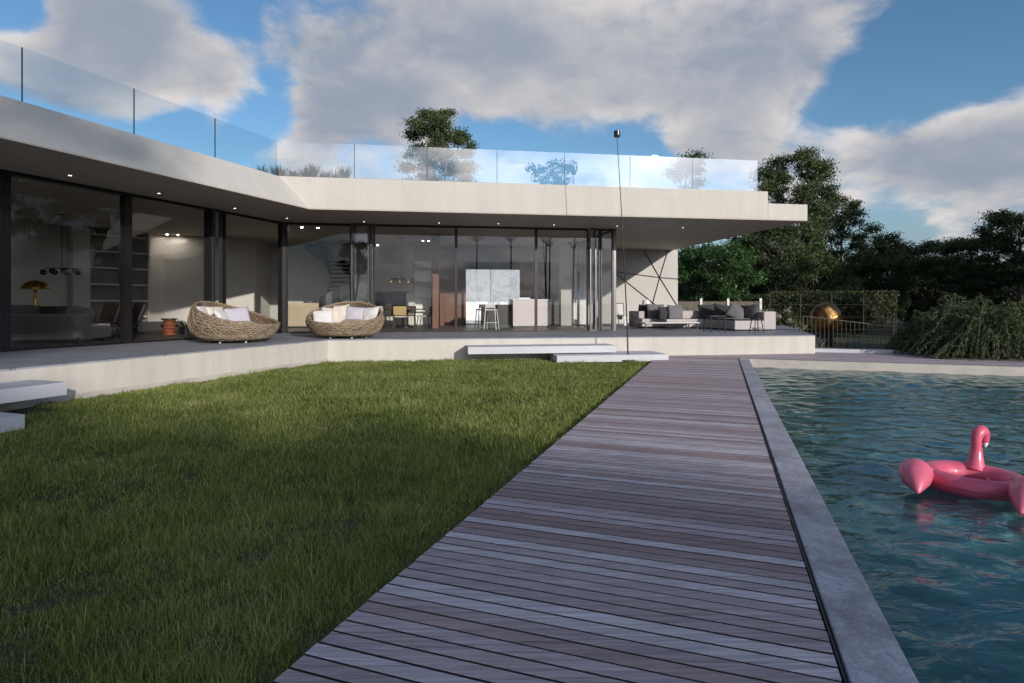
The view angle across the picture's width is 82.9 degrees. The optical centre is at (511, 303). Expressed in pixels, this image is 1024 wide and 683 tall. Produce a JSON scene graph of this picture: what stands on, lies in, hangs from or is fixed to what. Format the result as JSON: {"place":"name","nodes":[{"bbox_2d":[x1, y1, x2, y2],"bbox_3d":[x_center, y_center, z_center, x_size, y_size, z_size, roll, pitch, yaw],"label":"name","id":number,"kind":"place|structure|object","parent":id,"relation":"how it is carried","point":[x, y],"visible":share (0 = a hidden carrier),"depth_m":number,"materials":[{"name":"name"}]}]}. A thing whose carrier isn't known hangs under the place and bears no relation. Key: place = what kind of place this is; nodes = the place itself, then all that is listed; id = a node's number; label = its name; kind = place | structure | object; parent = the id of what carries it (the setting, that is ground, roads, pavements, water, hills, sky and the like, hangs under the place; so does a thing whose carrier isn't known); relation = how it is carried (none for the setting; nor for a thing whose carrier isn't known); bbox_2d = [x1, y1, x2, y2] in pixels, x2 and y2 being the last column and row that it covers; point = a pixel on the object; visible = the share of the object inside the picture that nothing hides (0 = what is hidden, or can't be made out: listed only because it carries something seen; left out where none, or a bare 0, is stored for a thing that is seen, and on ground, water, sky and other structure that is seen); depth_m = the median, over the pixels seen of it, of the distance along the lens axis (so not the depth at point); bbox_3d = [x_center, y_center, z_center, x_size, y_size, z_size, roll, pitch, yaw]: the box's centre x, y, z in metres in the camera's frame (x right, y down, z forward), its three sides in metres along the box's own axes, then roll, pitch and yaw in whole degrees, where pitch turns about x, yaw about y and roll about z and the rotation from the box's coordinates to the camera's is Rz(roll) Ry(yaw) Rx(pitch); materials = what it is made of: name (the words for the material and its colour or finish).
{"place":"outdoors","nodes":[
{"label":"outdoors","id":0,"kind":"place"},
{"bbox_2d":[0,319,908,682],"bbox_3d":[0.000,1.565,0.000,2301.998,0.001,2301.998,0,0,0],"label":"ground","id":1,"kind":"structure","parent":0,"point":[864,339],"depth_m":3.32,"materials":[{"name":"green plant"}]},
{"bbox_2d":[0,412,24,432],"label":"stone step","id":2,"kind":"object","parent":1,"relation":"on","point":[8,421],"visible":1,"depth_m":6.99,"materials":[{"name":"white stone"}]},
{"bbox_2d":[0,359,327,411],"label":"terrace plinth","id":3,"kind":"structure","parent":1,"relation":"on","point":[20,405],"depth_m":10.25,"materials":[{"name":"concrete"}]},
{"bbox_2d":[0,336,814,411],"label":"terrace wall","id":4,"kind":"structure","parent":1,"relation":"on","point":[86,377],"depth_m":15.46,"materials":[{"name":"paint"}]},
{"bbox_2d":[0,379,66,403],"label":"stone step","id":5,"kind":"object","parent":4,"relation":"attached to","point":[17,391],"visible":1,"depth_m":8.13,"materials":[{"name":"white stone"}]},
{"bbox_2d":[0,323,814,371],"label":"terrace","id":6,"kind":"structure","parent":4,"relation":"on","point":[24,359],"depth_m":15.52,"materials":[{"name":"concrete"}]},
{"bbox_2d":[187,301,280,342],"bbox_3d":[-6.947,0.435,14.550,2.127,1.042,2.094,0,0,10],"label":"wicker daybed","id":7,"kind":"object","parent":6,"relation":"on","point":[201,325],"visible":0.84,"depth_m":13.78,"materials":[{"name":"wicker"}]},
{"bbox_2d":[223,307,250,320],"bbox_3d":[-7.152,0.319,15.112,0.627,0.493,0.204,-7,-18,-42],"label":"cushion","id":8,"kind":"object","parent":7,"relation":"on","point":[238,314],"visible":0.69,"depth_m":15.06,"materials":[{"name":"white fabric"}]},
{"bbox_2d":[305,301,383,338],"bbox_3d":[-4.722,0.435,16.451,2.154,1.041,2.001,0,0,-2],"label":"wicker daybed","id":9,"kind":"object","parent":6,"relation":"on","point":[366,328],"visible":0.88,"depth_m":15.79,"materials":[{"name":"wicker"}]},
{"bbox_2d":[312,309,333,322],"bbox_3d":[-5.386,0.391,16.529,0.582,0.470,0.194,-4,-19,-16],"label":"cushion","id":10,"kind":"object","parent":9,"relation":"on","point":[323,316],"visible":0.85,"depth_m":16.48,"materials":[{"name":"white fabric"}]},
{"bbox_2d":[332,304,348,322],"bbox_3d":[-4.980,0.321,16.944,0.493,0.605,0.195,-6,-11,-6],"label":"cushion","id":11,"kind":"object","parent":9,"relation":"on","point":[341,311],"visible":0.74,"depth_m":16.88,"materials":[{"name":"beige fabric"}]},
{"bbox_2d":[345,306,363,319],"bbox_3d":[-4.578,0.340,16.894,0.582,0.538,0.206,5,-14,1],"label":"cushion","id":12,"kind":"object","parent":9,"relation":"on","point":[354,312],"visible":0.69,"depth_m":16.83,"materials":[{"name":"white fabric"}]},
{"bbox_2d":[362,307,378,320],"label":"cushion","id":13,"kind":"object","parent":9,"relation":"on","point":[370,313],"visible":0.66,"depth_m":16.74,"materials":[{"name":"white fabric"}]},
{"bbox_2d":[0,95,806,351],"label":"villa","id":14,"kind":"object","parent":6,"relation":"on","point":[226,232],"visible":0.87,"depth_m":18.43,"materials":[{"name":"white paint"}]},
{"bbox_2d":[0,169,5,351],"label":"window","id":15,"kind":"structure","parent":14,"relation":"in","point":[2,172],"depth_m":11.49,"materials":[{"name":"metal"}]},
{"bbox_2d":[38,306,81,313],"bbox_3d":[-12.904,0.500,16.200,1.400,0.880,0.400,0,0,-8],"label":"console table","id":16,"kind":"object","parent":14,"relation":"on","point":[51,309],"visible":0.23,"depth_m":16.04,"materials":[{"name":"brown wood"}]},
{"bbox_2d":[21,280,49,305],"bbox_3d":[-13.309,-0.300,16.200,0.640,0.720,0.640,0,0,0],"label":"table lamp","id":17,"kind":"object","parent":16,"relation":"on","point":[35,285],"visible":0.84,"depth_m":16.08,"materials":[{"name":"gold metal"}]},
{"bbox_2d":[40,214,80,274],"bbox_3d":[-13.345,-1.760,17.200,1.120,1.815,0.307,0,0,-5],"label":"chandelier","id":18,"kind":"object","parent":14,"relation":"hanging from","point":[64,271],"visible":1,"depth_m":17.12,"materials":[{"name":"black metal"}]},
{"bbox_2d":[11,305,110,342],"bbox_3d":[-11.348,0.480,14.337,2.080,0.920,1.200,0,0,-6],"label":"sofa","id":19,"kind":"object","parent":14,"relation":"on","point":[29,323],"visible":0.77,"depth_m":13.81,"materials":[{"name":"grey fabric"}]},
{"bbox_2d":[6,170,128,351],"bbox_3d":[-9.732,-0.860,12.779,0.200,3.617,2.545,0,0,20],"label":"window","id":20,"kind":"structure","parent":14,"relation":"in","point":[124,197],"depth_m":13.24,"materials":[{"name":"metal"}]},
{"bbox_2d":[92,304,119,334],"bbox_3d":[-12.322,0.465,17.318,0.786,0.958,1.000,0,0,20],"label":"lounge chair","id":21,"kind":"object","parent":14,"relation":"on","point":[110,313],"visible":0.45,"depth_m":17.52,"materials":[{"name":"brown leather"}]},
{"bbox_2d":[68,227,149,329],"bbox_3d":[-14.318,-0.835,20.710,0.440,3.550,2.398,0,0,36],"label":"bookshelf","id":22,"kind":"object","parent":14,"relation":"on","point":[94,258],"visible":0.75,"depth_m":20.60,"materials":[{"name":"paint"}]},
{"bbox_2d":[113,304,147,334],"bbox_3d":[-12.062,0.465,18.103,0.787,0.958,1.000,0,0,35],"label":"lounge chair","id":23,"kind":"object","parent":14,"relation":"on","point":[138,311],"visible":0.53,"depth_m":18.19,"materials":[{"name":"brown leather"}]},
{"bbox_2d":[116,317,181,333],"bbox_3d":[-11.589,0.601,18.622,1.800,0.680,0.850,0,0,-30],"label":"sofa","id":24,"kind":"object","parent":14,"relation":"on","point":[151,326],"visible":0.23,"depth_m":18.27,"materials":[{"name":"grey fabric"}]},
{"bbox_2d":[161,318,177,334],"bbox_3d":[-10.452,0.688,17.700,0.460,0.505,0.457,0,0,0],"label":"copper stool","id":25,"kind":"object","parent":14,"relation":"on","point":[169,327],"visible":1,"depth_m":17.56,"materials":[{"name":"orange metal"}]},
{"bbox_2d":[129,193,211,342],"bbox_3d":[-8.895,-0.860,15.113,0.200,3.617,2.410,0,0,20],"label":"window","id":26,"kind":"structure","parent":14,"relation":"in","point":[207,211],"depth_m":15.62,"materials":[{"name":"metal"}]},
{"bbox_2d":[176,320,190,334],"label":"leafy house plant","id":27,"kind":"object","parent":14,"relation":"on","point":[184,329],"visible":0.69,"depth_m":17.88,"materials":[{"name":"green plant"}]},
{"bbox_2d":[212,209,222,302],"bbox_3d":[-8.335,-0.860,16.377,0.070,3.617,0.344,0,0,20],"label":"sliding door","id":28,"kind":"structure","parent":14,"relation":"in","point":[220,212],"depth_m":16.46,"materials":[{"name":"grey metal"}]},
{"bbox_2d":[223,211,281,333],"bbox_3d":[-7.932,-0.860,17.799,0.120,3.617,2.346,0,0,20],"label":"window","id":29,"kind":"structure","parent":14,"relation":"in","point":[225,213],"depth_m":18.68,"materials":[{"name":"metal"}]},
{"bbox_2d":[271,163,290,175],"bbox_3d":[-6.797,-3.866,17.154,0.702,0.572,0.677,0,0,0],"label":"roof plant","id":30,"kind":"object","parent":14,"relation":"on","point":[280,172],"visible":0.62,"depth_m":17.05,"materials":[{"name":"plant"}]},
{"bbox_2d":[288,303,318,327],"bbox_3d":[-8.406,0.451,22.992,1.500,0.980,0.456,0,0,-9],"label":"sideboard","id":31,"kind":"object","parent":14,"relation":"on","point":[298,313],"visible":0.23,"depth_m":22.78,"materials":[{"name":"brown wood"}]},
{"bbox_2d":[302,162,323,176],"bbox_3d":[-5.934,-3.909,17.350,0.678,0.659,0.717,0,0,37],"label":"roof plant","id":32,"kind":"object","parent":14,"relation":"on","point":[313,171],"visible":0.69,"depth_m":17.21,"materials":[{"name":"plant"}]},
{"bbox_2d":[286,222,350,332],"bbox_3d":[-6.376,-0.860,19.169,2.078,3.617,0.120,0,0,-9],"label":"window","id":33,"kind":"structure","parent":14,"relation":"in","point":[287,223],"depth_m":18.98,"materials":[{"name":"metal"}]},
{"bbox_2d":[305,241,349,307],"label":"staircase","id":34,"kind":"structure","parent":14,"relation":"on","point":[338,268],"depth_m":24.44,"materials":[{"name":"grey wood"}]},
{"bbox_2d":[335,164,353,177],"bbox_3d":[-5.017,-3.916,17.400,0.689,0.671,0.611,0,0,0],"label":"roof plant","id":35,"kind":"object","parent":14,"relation":"on","point":[345,174],"visible":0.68,"depth_m":17.33,"materials":[{"name":"plant"}]},
{"bbox_2d":[351,223,368,302],"bbox_3d":[-5.035,-0.860,19.213,0.584,3.617,0.080,0,0,-9],"label":"sliding door","id":36,"kind":"structure","parent":14,"relation":"in","point":[352,224],"depth_m":19.19,"materials":[{"name":"grey metal"}]},
{"bbox_2d":[353,224,370,303],"bbox_3d":[-4.997,-0.860,19.330,0.594,3.617,0.080,0,0,-9],"label":"sliding door","id":37,"kind":"structure","parent":14,"relation":"in","point":[369,224],"depth_m":19.31,"materials":[{"name":"metal"}]},
{"bbox_2d":[355,224,372,303],"bbox_3d":[-4.959,-0.860,19.447,0.604,3.617,0.080,0,0,-9],"label":"sliding door","id":38,"kind":"structure","parent":14,"relation":"in","point":[371,224],"depth_m":19.44,"materials":[{"name":"grey metal"}]},
{"bbox_2d":[21,47,738,190],"bbox_3d":[-4.268,-4.080,13.371,25.255,0.999,7.564,0,0,-40],"label":"glass railing","id":39,"kind":"object","parent":14,"relation":"on","point":[215,128],"visible":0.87,"depth_m":14.30,"materials":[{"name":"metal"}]},
{"bbox_2d":[371,244,413,324],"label":"fireplace wall","id":40,"kind":"structure","parent":14,"relation":"on","point":[387,268],"depth_m":26.13,"materials":[{"name":"paint"}]},
{"bbox_2d":[393,306,406,328],"bbox_3d":[-4.245,0.513,22.059,0.488,0.859,0.589,0,0,-5],"label":"dining chair","id":41,"kind":"object","parent":14,"relation":"on","point":[399,310],"visible":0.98,"depth_m":21.80,"materials":[{"name":"beige fabric"}]},
{"bbox_2d":[388,237,414,283],"bbox_3d":[-4.420,-1.726,23.200,1.050,1.882,0.337,0,0,-9],"label":"chandelier","id":42,"kind":"object","parent":14,"relation":"hanging from","point":[403,280],"visible":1,"depth_m":23.18,"materials":[{"name":"black metal"}]},
{"bbox_2d":[384,309,425,327],"bbox_3d":[-4.317,0.566,23.400,1.680,0.750,1.680,0,0,-9],"label":"dining table","id":43,"kind":"object","parent":14,"relation":"on","point":[402,325],"visible":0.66,"depth_m":23.21,"materials":[{"name":"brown wood"}]},
{"bbox_2d":[374,224,455,331],"bbox_3d":[-3.274,-0.860,19.645,2.747,3.617,0.090,0,0,-9],"label":"window","id":44,"kind":"structure","parent":14,"relation":"in","point":[375,225],"depth_m":19.63,"materials":[{"name":"metal"}]},
{"bbox_2d":[415,261,430,323],"bbox_3d":[-4.084,-0.509,26.557,0.740,2.900,0.330,0,0,-9],"label":"wall shelf","id":45,"kind":"object","parent":14,"relation":"on","point":[422,284],"depth_m":26.69,"materials":[{"name":"white paint"}]},
{"bbox_2d":[484,304,498,327],"bbox_3d":[-0.760,0.476,21.500,0.488,0.932,0.488,0,0,12],"label":"bar stool","id":46,"kind":"object","parent":14,"relation":"on","point":[490,306],"visible":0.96,"depth_m":21.32,"materials":[{"name":"white paint"}]},
{"bbox_2d":[456,226,535,331],"bbox_3d":[-0.539,-0.860,20.064,2.787,3.617,0.090,0,0,-9],"label":"window","id":47,"kind":"structure","parent":14,"relation":"in","point":[469,227],"depth_m":20.01,"materials":[{"name":"metal"}]},
{"bbox_2d":[457,262,558,323],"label":"kitchen wall unit","id":48,"kind":"structure","parent":14,"relation":"on","point":[499,283],"depth_m":26.80,"materials":[{"name":"grey metal"}]},
{"bbox_2d":[481,291,549,327],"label":"kitchen island","id":49,"kind":"structure","parent":14,"relation":"on","point":[517,313],"depth_m":22.57,"materials":[{"name":"paint"}]},
{"bbox_2d":[536,228,587,330],"bbox_3d":[1.767,-0.860,20.417,1.875,3.617,0.090,0,0,-9],"label":"window","id":50,"kind":"structure","parent":14,"relation":"in","point":[571,229],"depth_m":20.38,"materials":[{"name":"metal"}]},
{"bbox_2d":[573,270,585,323],"bbox_3d":[3.152,-0.309,26.997,0.599,2.500,0.110,0,0,-9],"label":"door","id":51,"kind":"structure","parent":14,"relation":"in","point":[582,273],"depth_m":27.00,"materials":[{"name":"white paint"}]},
{"bbox_2d":[577,237,592,327],"bbox_3d":[3.092,-0.860,24.287,0.090,3.617,2.349,0,0,-9],"label":"window","id":52,"kind":"structure","parent":14,"relation":"in","point":[578,244],"depth_m":25.40,"materials":[{"name":"metal"}]},
{"bbox_2d":[589,228,596,330],"bbox_3d":[2.853,-0.860,20.442,0.240,3.617,0.080,0,0,-9],"label":"sliding door","id":53,"kind":"structure","parent":14,"relation":"in","point":[590,229],"depth_m":20.42,"materials":[{"name":"grey metal"}]},
{"bbox_2d":[593,229,599,330],"bbox_3d":[2.995,-0.860,20.574,0.240,3.617,0.080,0,0,-9],"label":"sliding door","id":54,"kind":"structure","parent":14,"relation":"in","point":[598,230],"depth_m":20.55,"materials":[{"name":"metal"}]},
{"bbox_2d":[600,229,612,330],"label":"window","id":55,"kind":"structure","parent":14,"relation":"in","point":[601,230],"depth_m":20.61,"materials":[{"name":"metal"}]},
{"bbox_2d":[616,303,630,326],"bbox_3d":[4.519,0.446,24.047,0.577,1.015,0.646,0,0,-15],"label":"garden chair","id":56,"kind":"object","parent":6,"relation":"on","point":[620,315],"visible":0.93,"depth_m":24.24,"materials":[{"name":"white metal"}]},
{"bbox_2d":[629,311,680,327],"bbox_3d":[5.918,0.620,23.926,1.750,0.660,1.500,0,0,-9],"label":"outdoor sofa","id":57,"kind":"object","parent":6,"relation":"on","point":[635,317],"visible":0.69,"depth_m":23.43,"materials":[{"name":"fabric"}]},
{"bbox_2d":[646,304,663,318],"bbox_3d":[5.813,0.310,23.456,0.806,0.650,0.239,2,-16,-13],"label":"cushion","id":58,"kind":"object","parent":57,"relation":"on","point":[652,311],"visible":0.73,"depth_m":23.34,"materials":[{"name":"grey fabric"}]},
{"bbox_2d":[637,322,699,329],"bbox_3d":[5.904,0.820,21.976,2.150,0.260,0.850,0,0,-9],"label":"coffee table","id":59,"kind":"object","parent":6,"relation":"on","point":[688,323],"visible":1,"depth_m":21.63,"materials":[{"name":"white paint"}]},
{"bbox_2d":[703,315,725,331],"bbox_3d":[6.843,0.670,19.600,0.580,0.561,0.520,0,0,-9],"label":"side table","id":60,"kind":"object","parent":6,"relation":"on","point":[710,316],"visible":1,"depth_m":19.55,"materials":[{"name":"black metal"}]},
{"bbox_2d":[659,311,775,330],"bbox_3d":[7.642,0.610,21.934,3.120,0.680,3.100,0,0,-9],"label":"corner sofa","id":61,"kind":"object","parent":6,"relation":"on","point":[768,320],"visible":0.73,"depth_m":20.89,"materials":[{"name":"grey fabric"}]},
{"bbox_2d":[658,307,667,318],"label":"cushion","id":62,"kind":"object","parent":61,"relation":"on","point":[663,312],"visible":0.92,"depth_m":22.70,"materials":[{"name":"grey fabric"}]},
{"bbox_2d":[667,305,682,318],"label":"cushion","id":63,"kind":"object","parent":61,"relation":"on","point":[675,312],"visible":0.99,"depth_m":22.69,"materials":[{"name":"grey fabric"}]},
{"bbox_2d":[698,303,713,318],"bbox_3d":[7.728,0.290,22.957,0.739,0.605,0.258,-4,-11,-11],"label":"cushion","id":64,"kind":"object","parent":61,"relation":"on","point":[706,309],"visible":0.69,"depth_m":22.86,"materials":[{"name":"grey fabric"}]},
{"bbox_2d":[714,303,731,317],"bbox_3d":[8.096,0.291,22.210,0.739,0.582,0.259,8,-19,5],"label":"cushion","id":65,"kind":"object","parent":61,"relation":"on","point":[719,309],"visible":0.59,"depth_m":22.13,"materials":[{"name":"grey fabric"}]},
{"bbox_2d":[724,303,743,317],"bbox_3d":[8.286,0.310,21.425,0.672,0.560,0.233,26,-17,23],"label":"cushion","id":66,"kind":"object","parent":61,"relation":"on","point":[734,311],"visible":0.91,"depth_m":21.36,"materials":[{"name":"grey fabric"}]},
{"bbox_2d":[741,303,757,317],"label":"cushion","id":67,"kind":"object","parent":61,"relation":"on","point":[750,311],"visible":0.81,"depth_m":21.10,"materials":[{"name":"grey fabric"}]},
{"bbox_2d":[466,343,615,353],"bbox_3d":[0.780,1.225,15.904,4.030,0.190,0.797,0,0,-9],"label":"stone step","id":68,"kind":"object","parent":4,"relation":"attached to","point":[537,348],"visible":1,"depth_m":15.56,"materials":[{"name":"white stone"}]},
{"bbox_2d":[394,107,481,181],"bbox_3d":[-5.095,-5.888,38.937,5.712,14.978,5.773,0,0,-13],"label":"tree","id":69,"kind":"object","parent":1,"relation":"on","point":[436,150],"visible":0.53,"depth_m":37.98,"materials":[{"name":"green plant"}]},
{"bbox_2d":[547,351,668,362],"bbox_3d":[2.594,1.440,15.954,3.070,0.180,1.247,0,0,-9],"label":"stone step","id":70,"kind":"object","parent":1,"relation":"on","point":[617,356],"visible":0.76,"depth_m":15.43,"materials":[{"name":"white stone"}]},
{"bbox_2d":[614,130,634,360],"bbox_3d":[2.997,-1.555,15.453,0.568,6.109,0.380,0,0,0],"label":"lamp pole","id":71,"kind":"object","parent":70,"relation":"on","point":[616,133],"visible":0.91,"depth_m":15.44,"materials":[{"name":"grey metal"}]},
{"bbox_2d":[274,352,1023,682],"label":"deck","id":72,"kind":"structure","parent":1,"relation":"on","point":[637,528],"depth_m":3.25,"materials":[{"name":"wood"}]},
{"bbox_2d":[738,359,847,682],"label":"deck drain channel","id":73,"kind":"object","parent":72,"relation":"in","point":[836,656],"visible":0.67,"depth_m":3.21,"materials":[{"name":"metal"}]},
{"bbox_2d":[660,148,712,299],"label":"tree","id":74,"kind":"object","parent":1,"relation":"on","point":[685,164],"visible":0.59,"depth_m":46.53,"materials":[{"name":"green plant"}]},
{"bbox_2d":[676,245,715,300],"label":"tree","id":75,"kind":"object","parent":1,"relation":"on","point":[680,289],"visible":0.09,"depth_m":44.19,"materials":[{"name":"green plant"}]},
{"bbox_2d":[678,298,761,310],"bbox_3d":[10.246,0.645,29.045,4.227,1.850,0.120,0,0,12],"label":"garden fence","id":76,"kind":"object","parent":1,"relation":"on","point":[691,305],"visible":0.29,"depth_m":29.07,"materials":[{"name":"white paint"}]},
{"bbox_2d":[678,241,773,300],"bbox_3d":[10.791,-0.885,31.044,5.304,4.965,5.056,0,0,42],"label":"tree","id":77,"kind":"object","parent":1,"relation":"on","point":[724,279],"visible":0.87,"depth_m":29.97,"materials":[{"name":"green plant"}]},
{"bbox_2d":[701,240,792,295],"bbox_3d":[16.824,-1.709,42.121,6.824,6.651,6.464,0,0,-28],"label":"tree","id":78,"kind":"object","parent":1,"relation":"on","point":[758,290],"visible":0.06,"depth_m":39.90,"materials":[{"name":"green plant"}]},
{"bbox_2d":[718,211,829,295],"bbox_3d":[15.128,-1.798,33.125,6.018,6.811,5.439,0,0,-24],"label":"tree","id":79,"kind":"object","parent":1,"relation":"on","point":[784,270],"visible":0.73,"depth_m":31.81,"materials":[{"name":"green plant"}]},
{"bbox_2d":[776,306,808,331],"bbox_3d":[12.299,0.849,25.995,1.699,1.557,1.594,0,0,-38],"label":"flowering shrub","id":80,"kind":"object","parent":1,"relation":"on","point":[786,320],"visible":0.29,"depth_m":25.79,"materials":[{"name":"green plant"}]},
{"bbox_2d":[745,145,857,313],"bbox_3d":[17.202,-4.003,34.980,6.110,11.235,5.571,0,0,0],"label":"tree","id":81,"kind":"object","parent":1,"relation":"on","point":[777,176],"visible":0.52,"depth_m":34.19,"materials":[{"name":"green plant"}]},
{"bbox_2d":[752,293,867,333],"bbox_3d":[14.507,0.502,28.503,5.097,2.139,2.184,0,0,24],"label":"hedge","id":82,"kind":"object","parent":1,"relation":"on","point":[848,306],"visible":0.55,"depth_m":27.98,"materials":[{"name":"green plant"}]},
{"bbox_2d":[781,292,863,330],"bbox_3d":[13.505,0.531,24.500,4.899,2.079,0.032,0,0,12],"label":"wire trellis","id":83,"kind":"object","parent":1,"relation":"on","point":[831,302],"visible":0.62,"depth_m":24.50,"materials":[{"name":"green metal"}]},
{"bbox_2d":[770,289,899,334],"bbox_3d":[13.556,0.461,24.488,5.051,2.220,0.500,0,0,12],"label":"creeper","id":84,"kind":"object","parent":83,"relation":"hanging from","point":[877,297],"visible":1,"depth_m":24.12,"materials":[{"name":"green plant"}]},
{"bbox_2d":[810,302,841,348],"bbox_3d":[10.961,0.749,20.198,1.032,1.643,0.888,0,0,-20],"label":"sculpture","id":85,"kind":"object","parent":1,"relation":"on","point":[828,310],"visible":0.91,"depth_m":19.95,"materials":[{"name":"brown metal"}]},
{"bbox_2d":[812,193,886,315],"bbox_3d":[20.996,-2.816,36.976,4.046,8.840,4.674,0,0,0],"label":"tree","id":86,"kind":"object","parent":1,"relation":"on","point":[849,212],"visible":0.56,"depth_m":36.45,"materials":[{"name":"green plant"}]},
{"bbox_2d":[840,338,860,348],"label":"spiky plant","id":87,"kind":"object","parent":1,"relation":"on","point":[847,345],"visible":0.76,"depth_m":18.52,"materials":[{"name":"green plant"}]},
{"bbox_2d":[802,316,899,349],"bbox_3d":[10.880,0.973,18.650,2.871,1.195,0.035,0,0,10],"label":"slim railing","id":88,"kind":"object","parent":1,"relation":"on","point":[841,331],"visible":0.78,"depth_m":18.69,"materials":[{"name":"metal"}]},
{"bbox_2d":[815,348,924,353],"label":"pool terrace kerb","id":89,"kind":"structure","parent":1,"relation":"on","point":[884,351],"depth_m":17.84,"materials":[{"name":"concrete"}]},
{"bbox_2d":[843,230,923,327],"bbox_3d":[24.186,-1.579,38.017,4.760,6.372,4.824,0,0,22],"label":"tree","id":90,"kind":"object","parent":1,"relation":"on","point":[880,262],"visible":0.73,"depth_m":37.32,"materials":[{"name":"green plant"}]},
{"bbox_2d":[884,310,954,355],"bbox_3d":[12.888,0.896,17.588,3.087,1.452,2.584,0,0,0],"label":"drooping shrub","id":91,"kind":"object","parent":1,"relation":"on","point":[916,326],"visible":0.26,"depth_m":17.62,"materials":[{"name":"green plant"}]},
{"bbox_2d":[878,237,979,323],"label":"tree","id":92,"kind":"object","parent":1,"relation":"on","point":[931,286],"visible":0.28,"depth_m":43.24,"materials":[{"name":"green plant"}]},
{"bbox_2d":[908,260,1016,309],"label":"tree","id":93,"kind":"object","parent":1,"relation":"on","point":[979,302],"visible":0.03,"depth_m":49.70,"materials":[{"name":"green plant"}]},
{"bbox_2d":[924,291,1001,326],"bbox_3d":[14.865,0.573,19.180,4.441,2.045,2.742,0,0,0],"label":"drooping shrub","id":94,"kind":"object","parent":1,"relation":"on","point":[952,303],"visible":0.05,"depth_m":19.03,"materials":[{"name":"green plant"}]},
{"bbox_2d":[903,298,1023,361],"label":"drooping shrub","id":95,"kind":"object","parent":1,"relation":"on","point":[965,333],"visible":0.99,"depth_m":15.76,"materials":[{"name":"green plant"}]},
{"bbox_2d":[905,234,1023,306],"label":"tree","id":96,"kind":"object","parent":1,"relation":"on","point":[952,271],"visible":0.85,"depth_m":32.48,"materials":[{"name":"green plant"}]},
{"bbox_2d":[964,260,1023,312],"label":"tree","id":97,"kind":"object","parent":1,"relation":"on","point":[998,302],"visible":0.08,"depth_m":48.46,"materials":[{"name":"green plant"}]},
{"bbox_2d":[968,208,1023,309],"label":"tree","id":98,"kind":"object","parent":1,"relation":"on","point":[1005,237],"visible":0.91,"depth_m":30.77,"materials":[{"name":"broadleaf foliage"},{"name":"bark"}]},
{"bbox_2d":[0,0,1023,281],"label":"sky","id":99,"kind":"structure","parent":0,"point":[919,104],"materials":[{"name":"blue"}]},
{"bbox_2d":[753,367,1023,682],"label":"pool water","id":100,"kind":"structure","parent":0,"point":[942,573],"depth_m":4.88,"materials":[{"name":"teal liquid"}]},
{"bbox_2d":[898,425,1023,513],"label":"flamingo float","id":101,"kind":"object","parent":100,"relation":"on","point":[974,476],"visible":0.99,"depth_m":5.20,"materials":[{"name":"pink plastic"}]},
{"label":"pool basin","id":102,"kind":"structure","parent":0,"visible":0},
{"bbox_2d":[739,359,918,682],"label":"pool coping","id":103,"kind":"object","parent":102,"relation":"on","point":[868,648],"visible":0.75,"depth_m":3.19,"materials":[{"name":"concrete"}]},
{"bbox_2d":[739,358,1023,375],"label":"pool far edge","id":104,"kind":"object","parent":102,"relation":"on","point":[914,367],"visible":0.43,"depth_m":14.52,"materials":[{"name":"concrete"}]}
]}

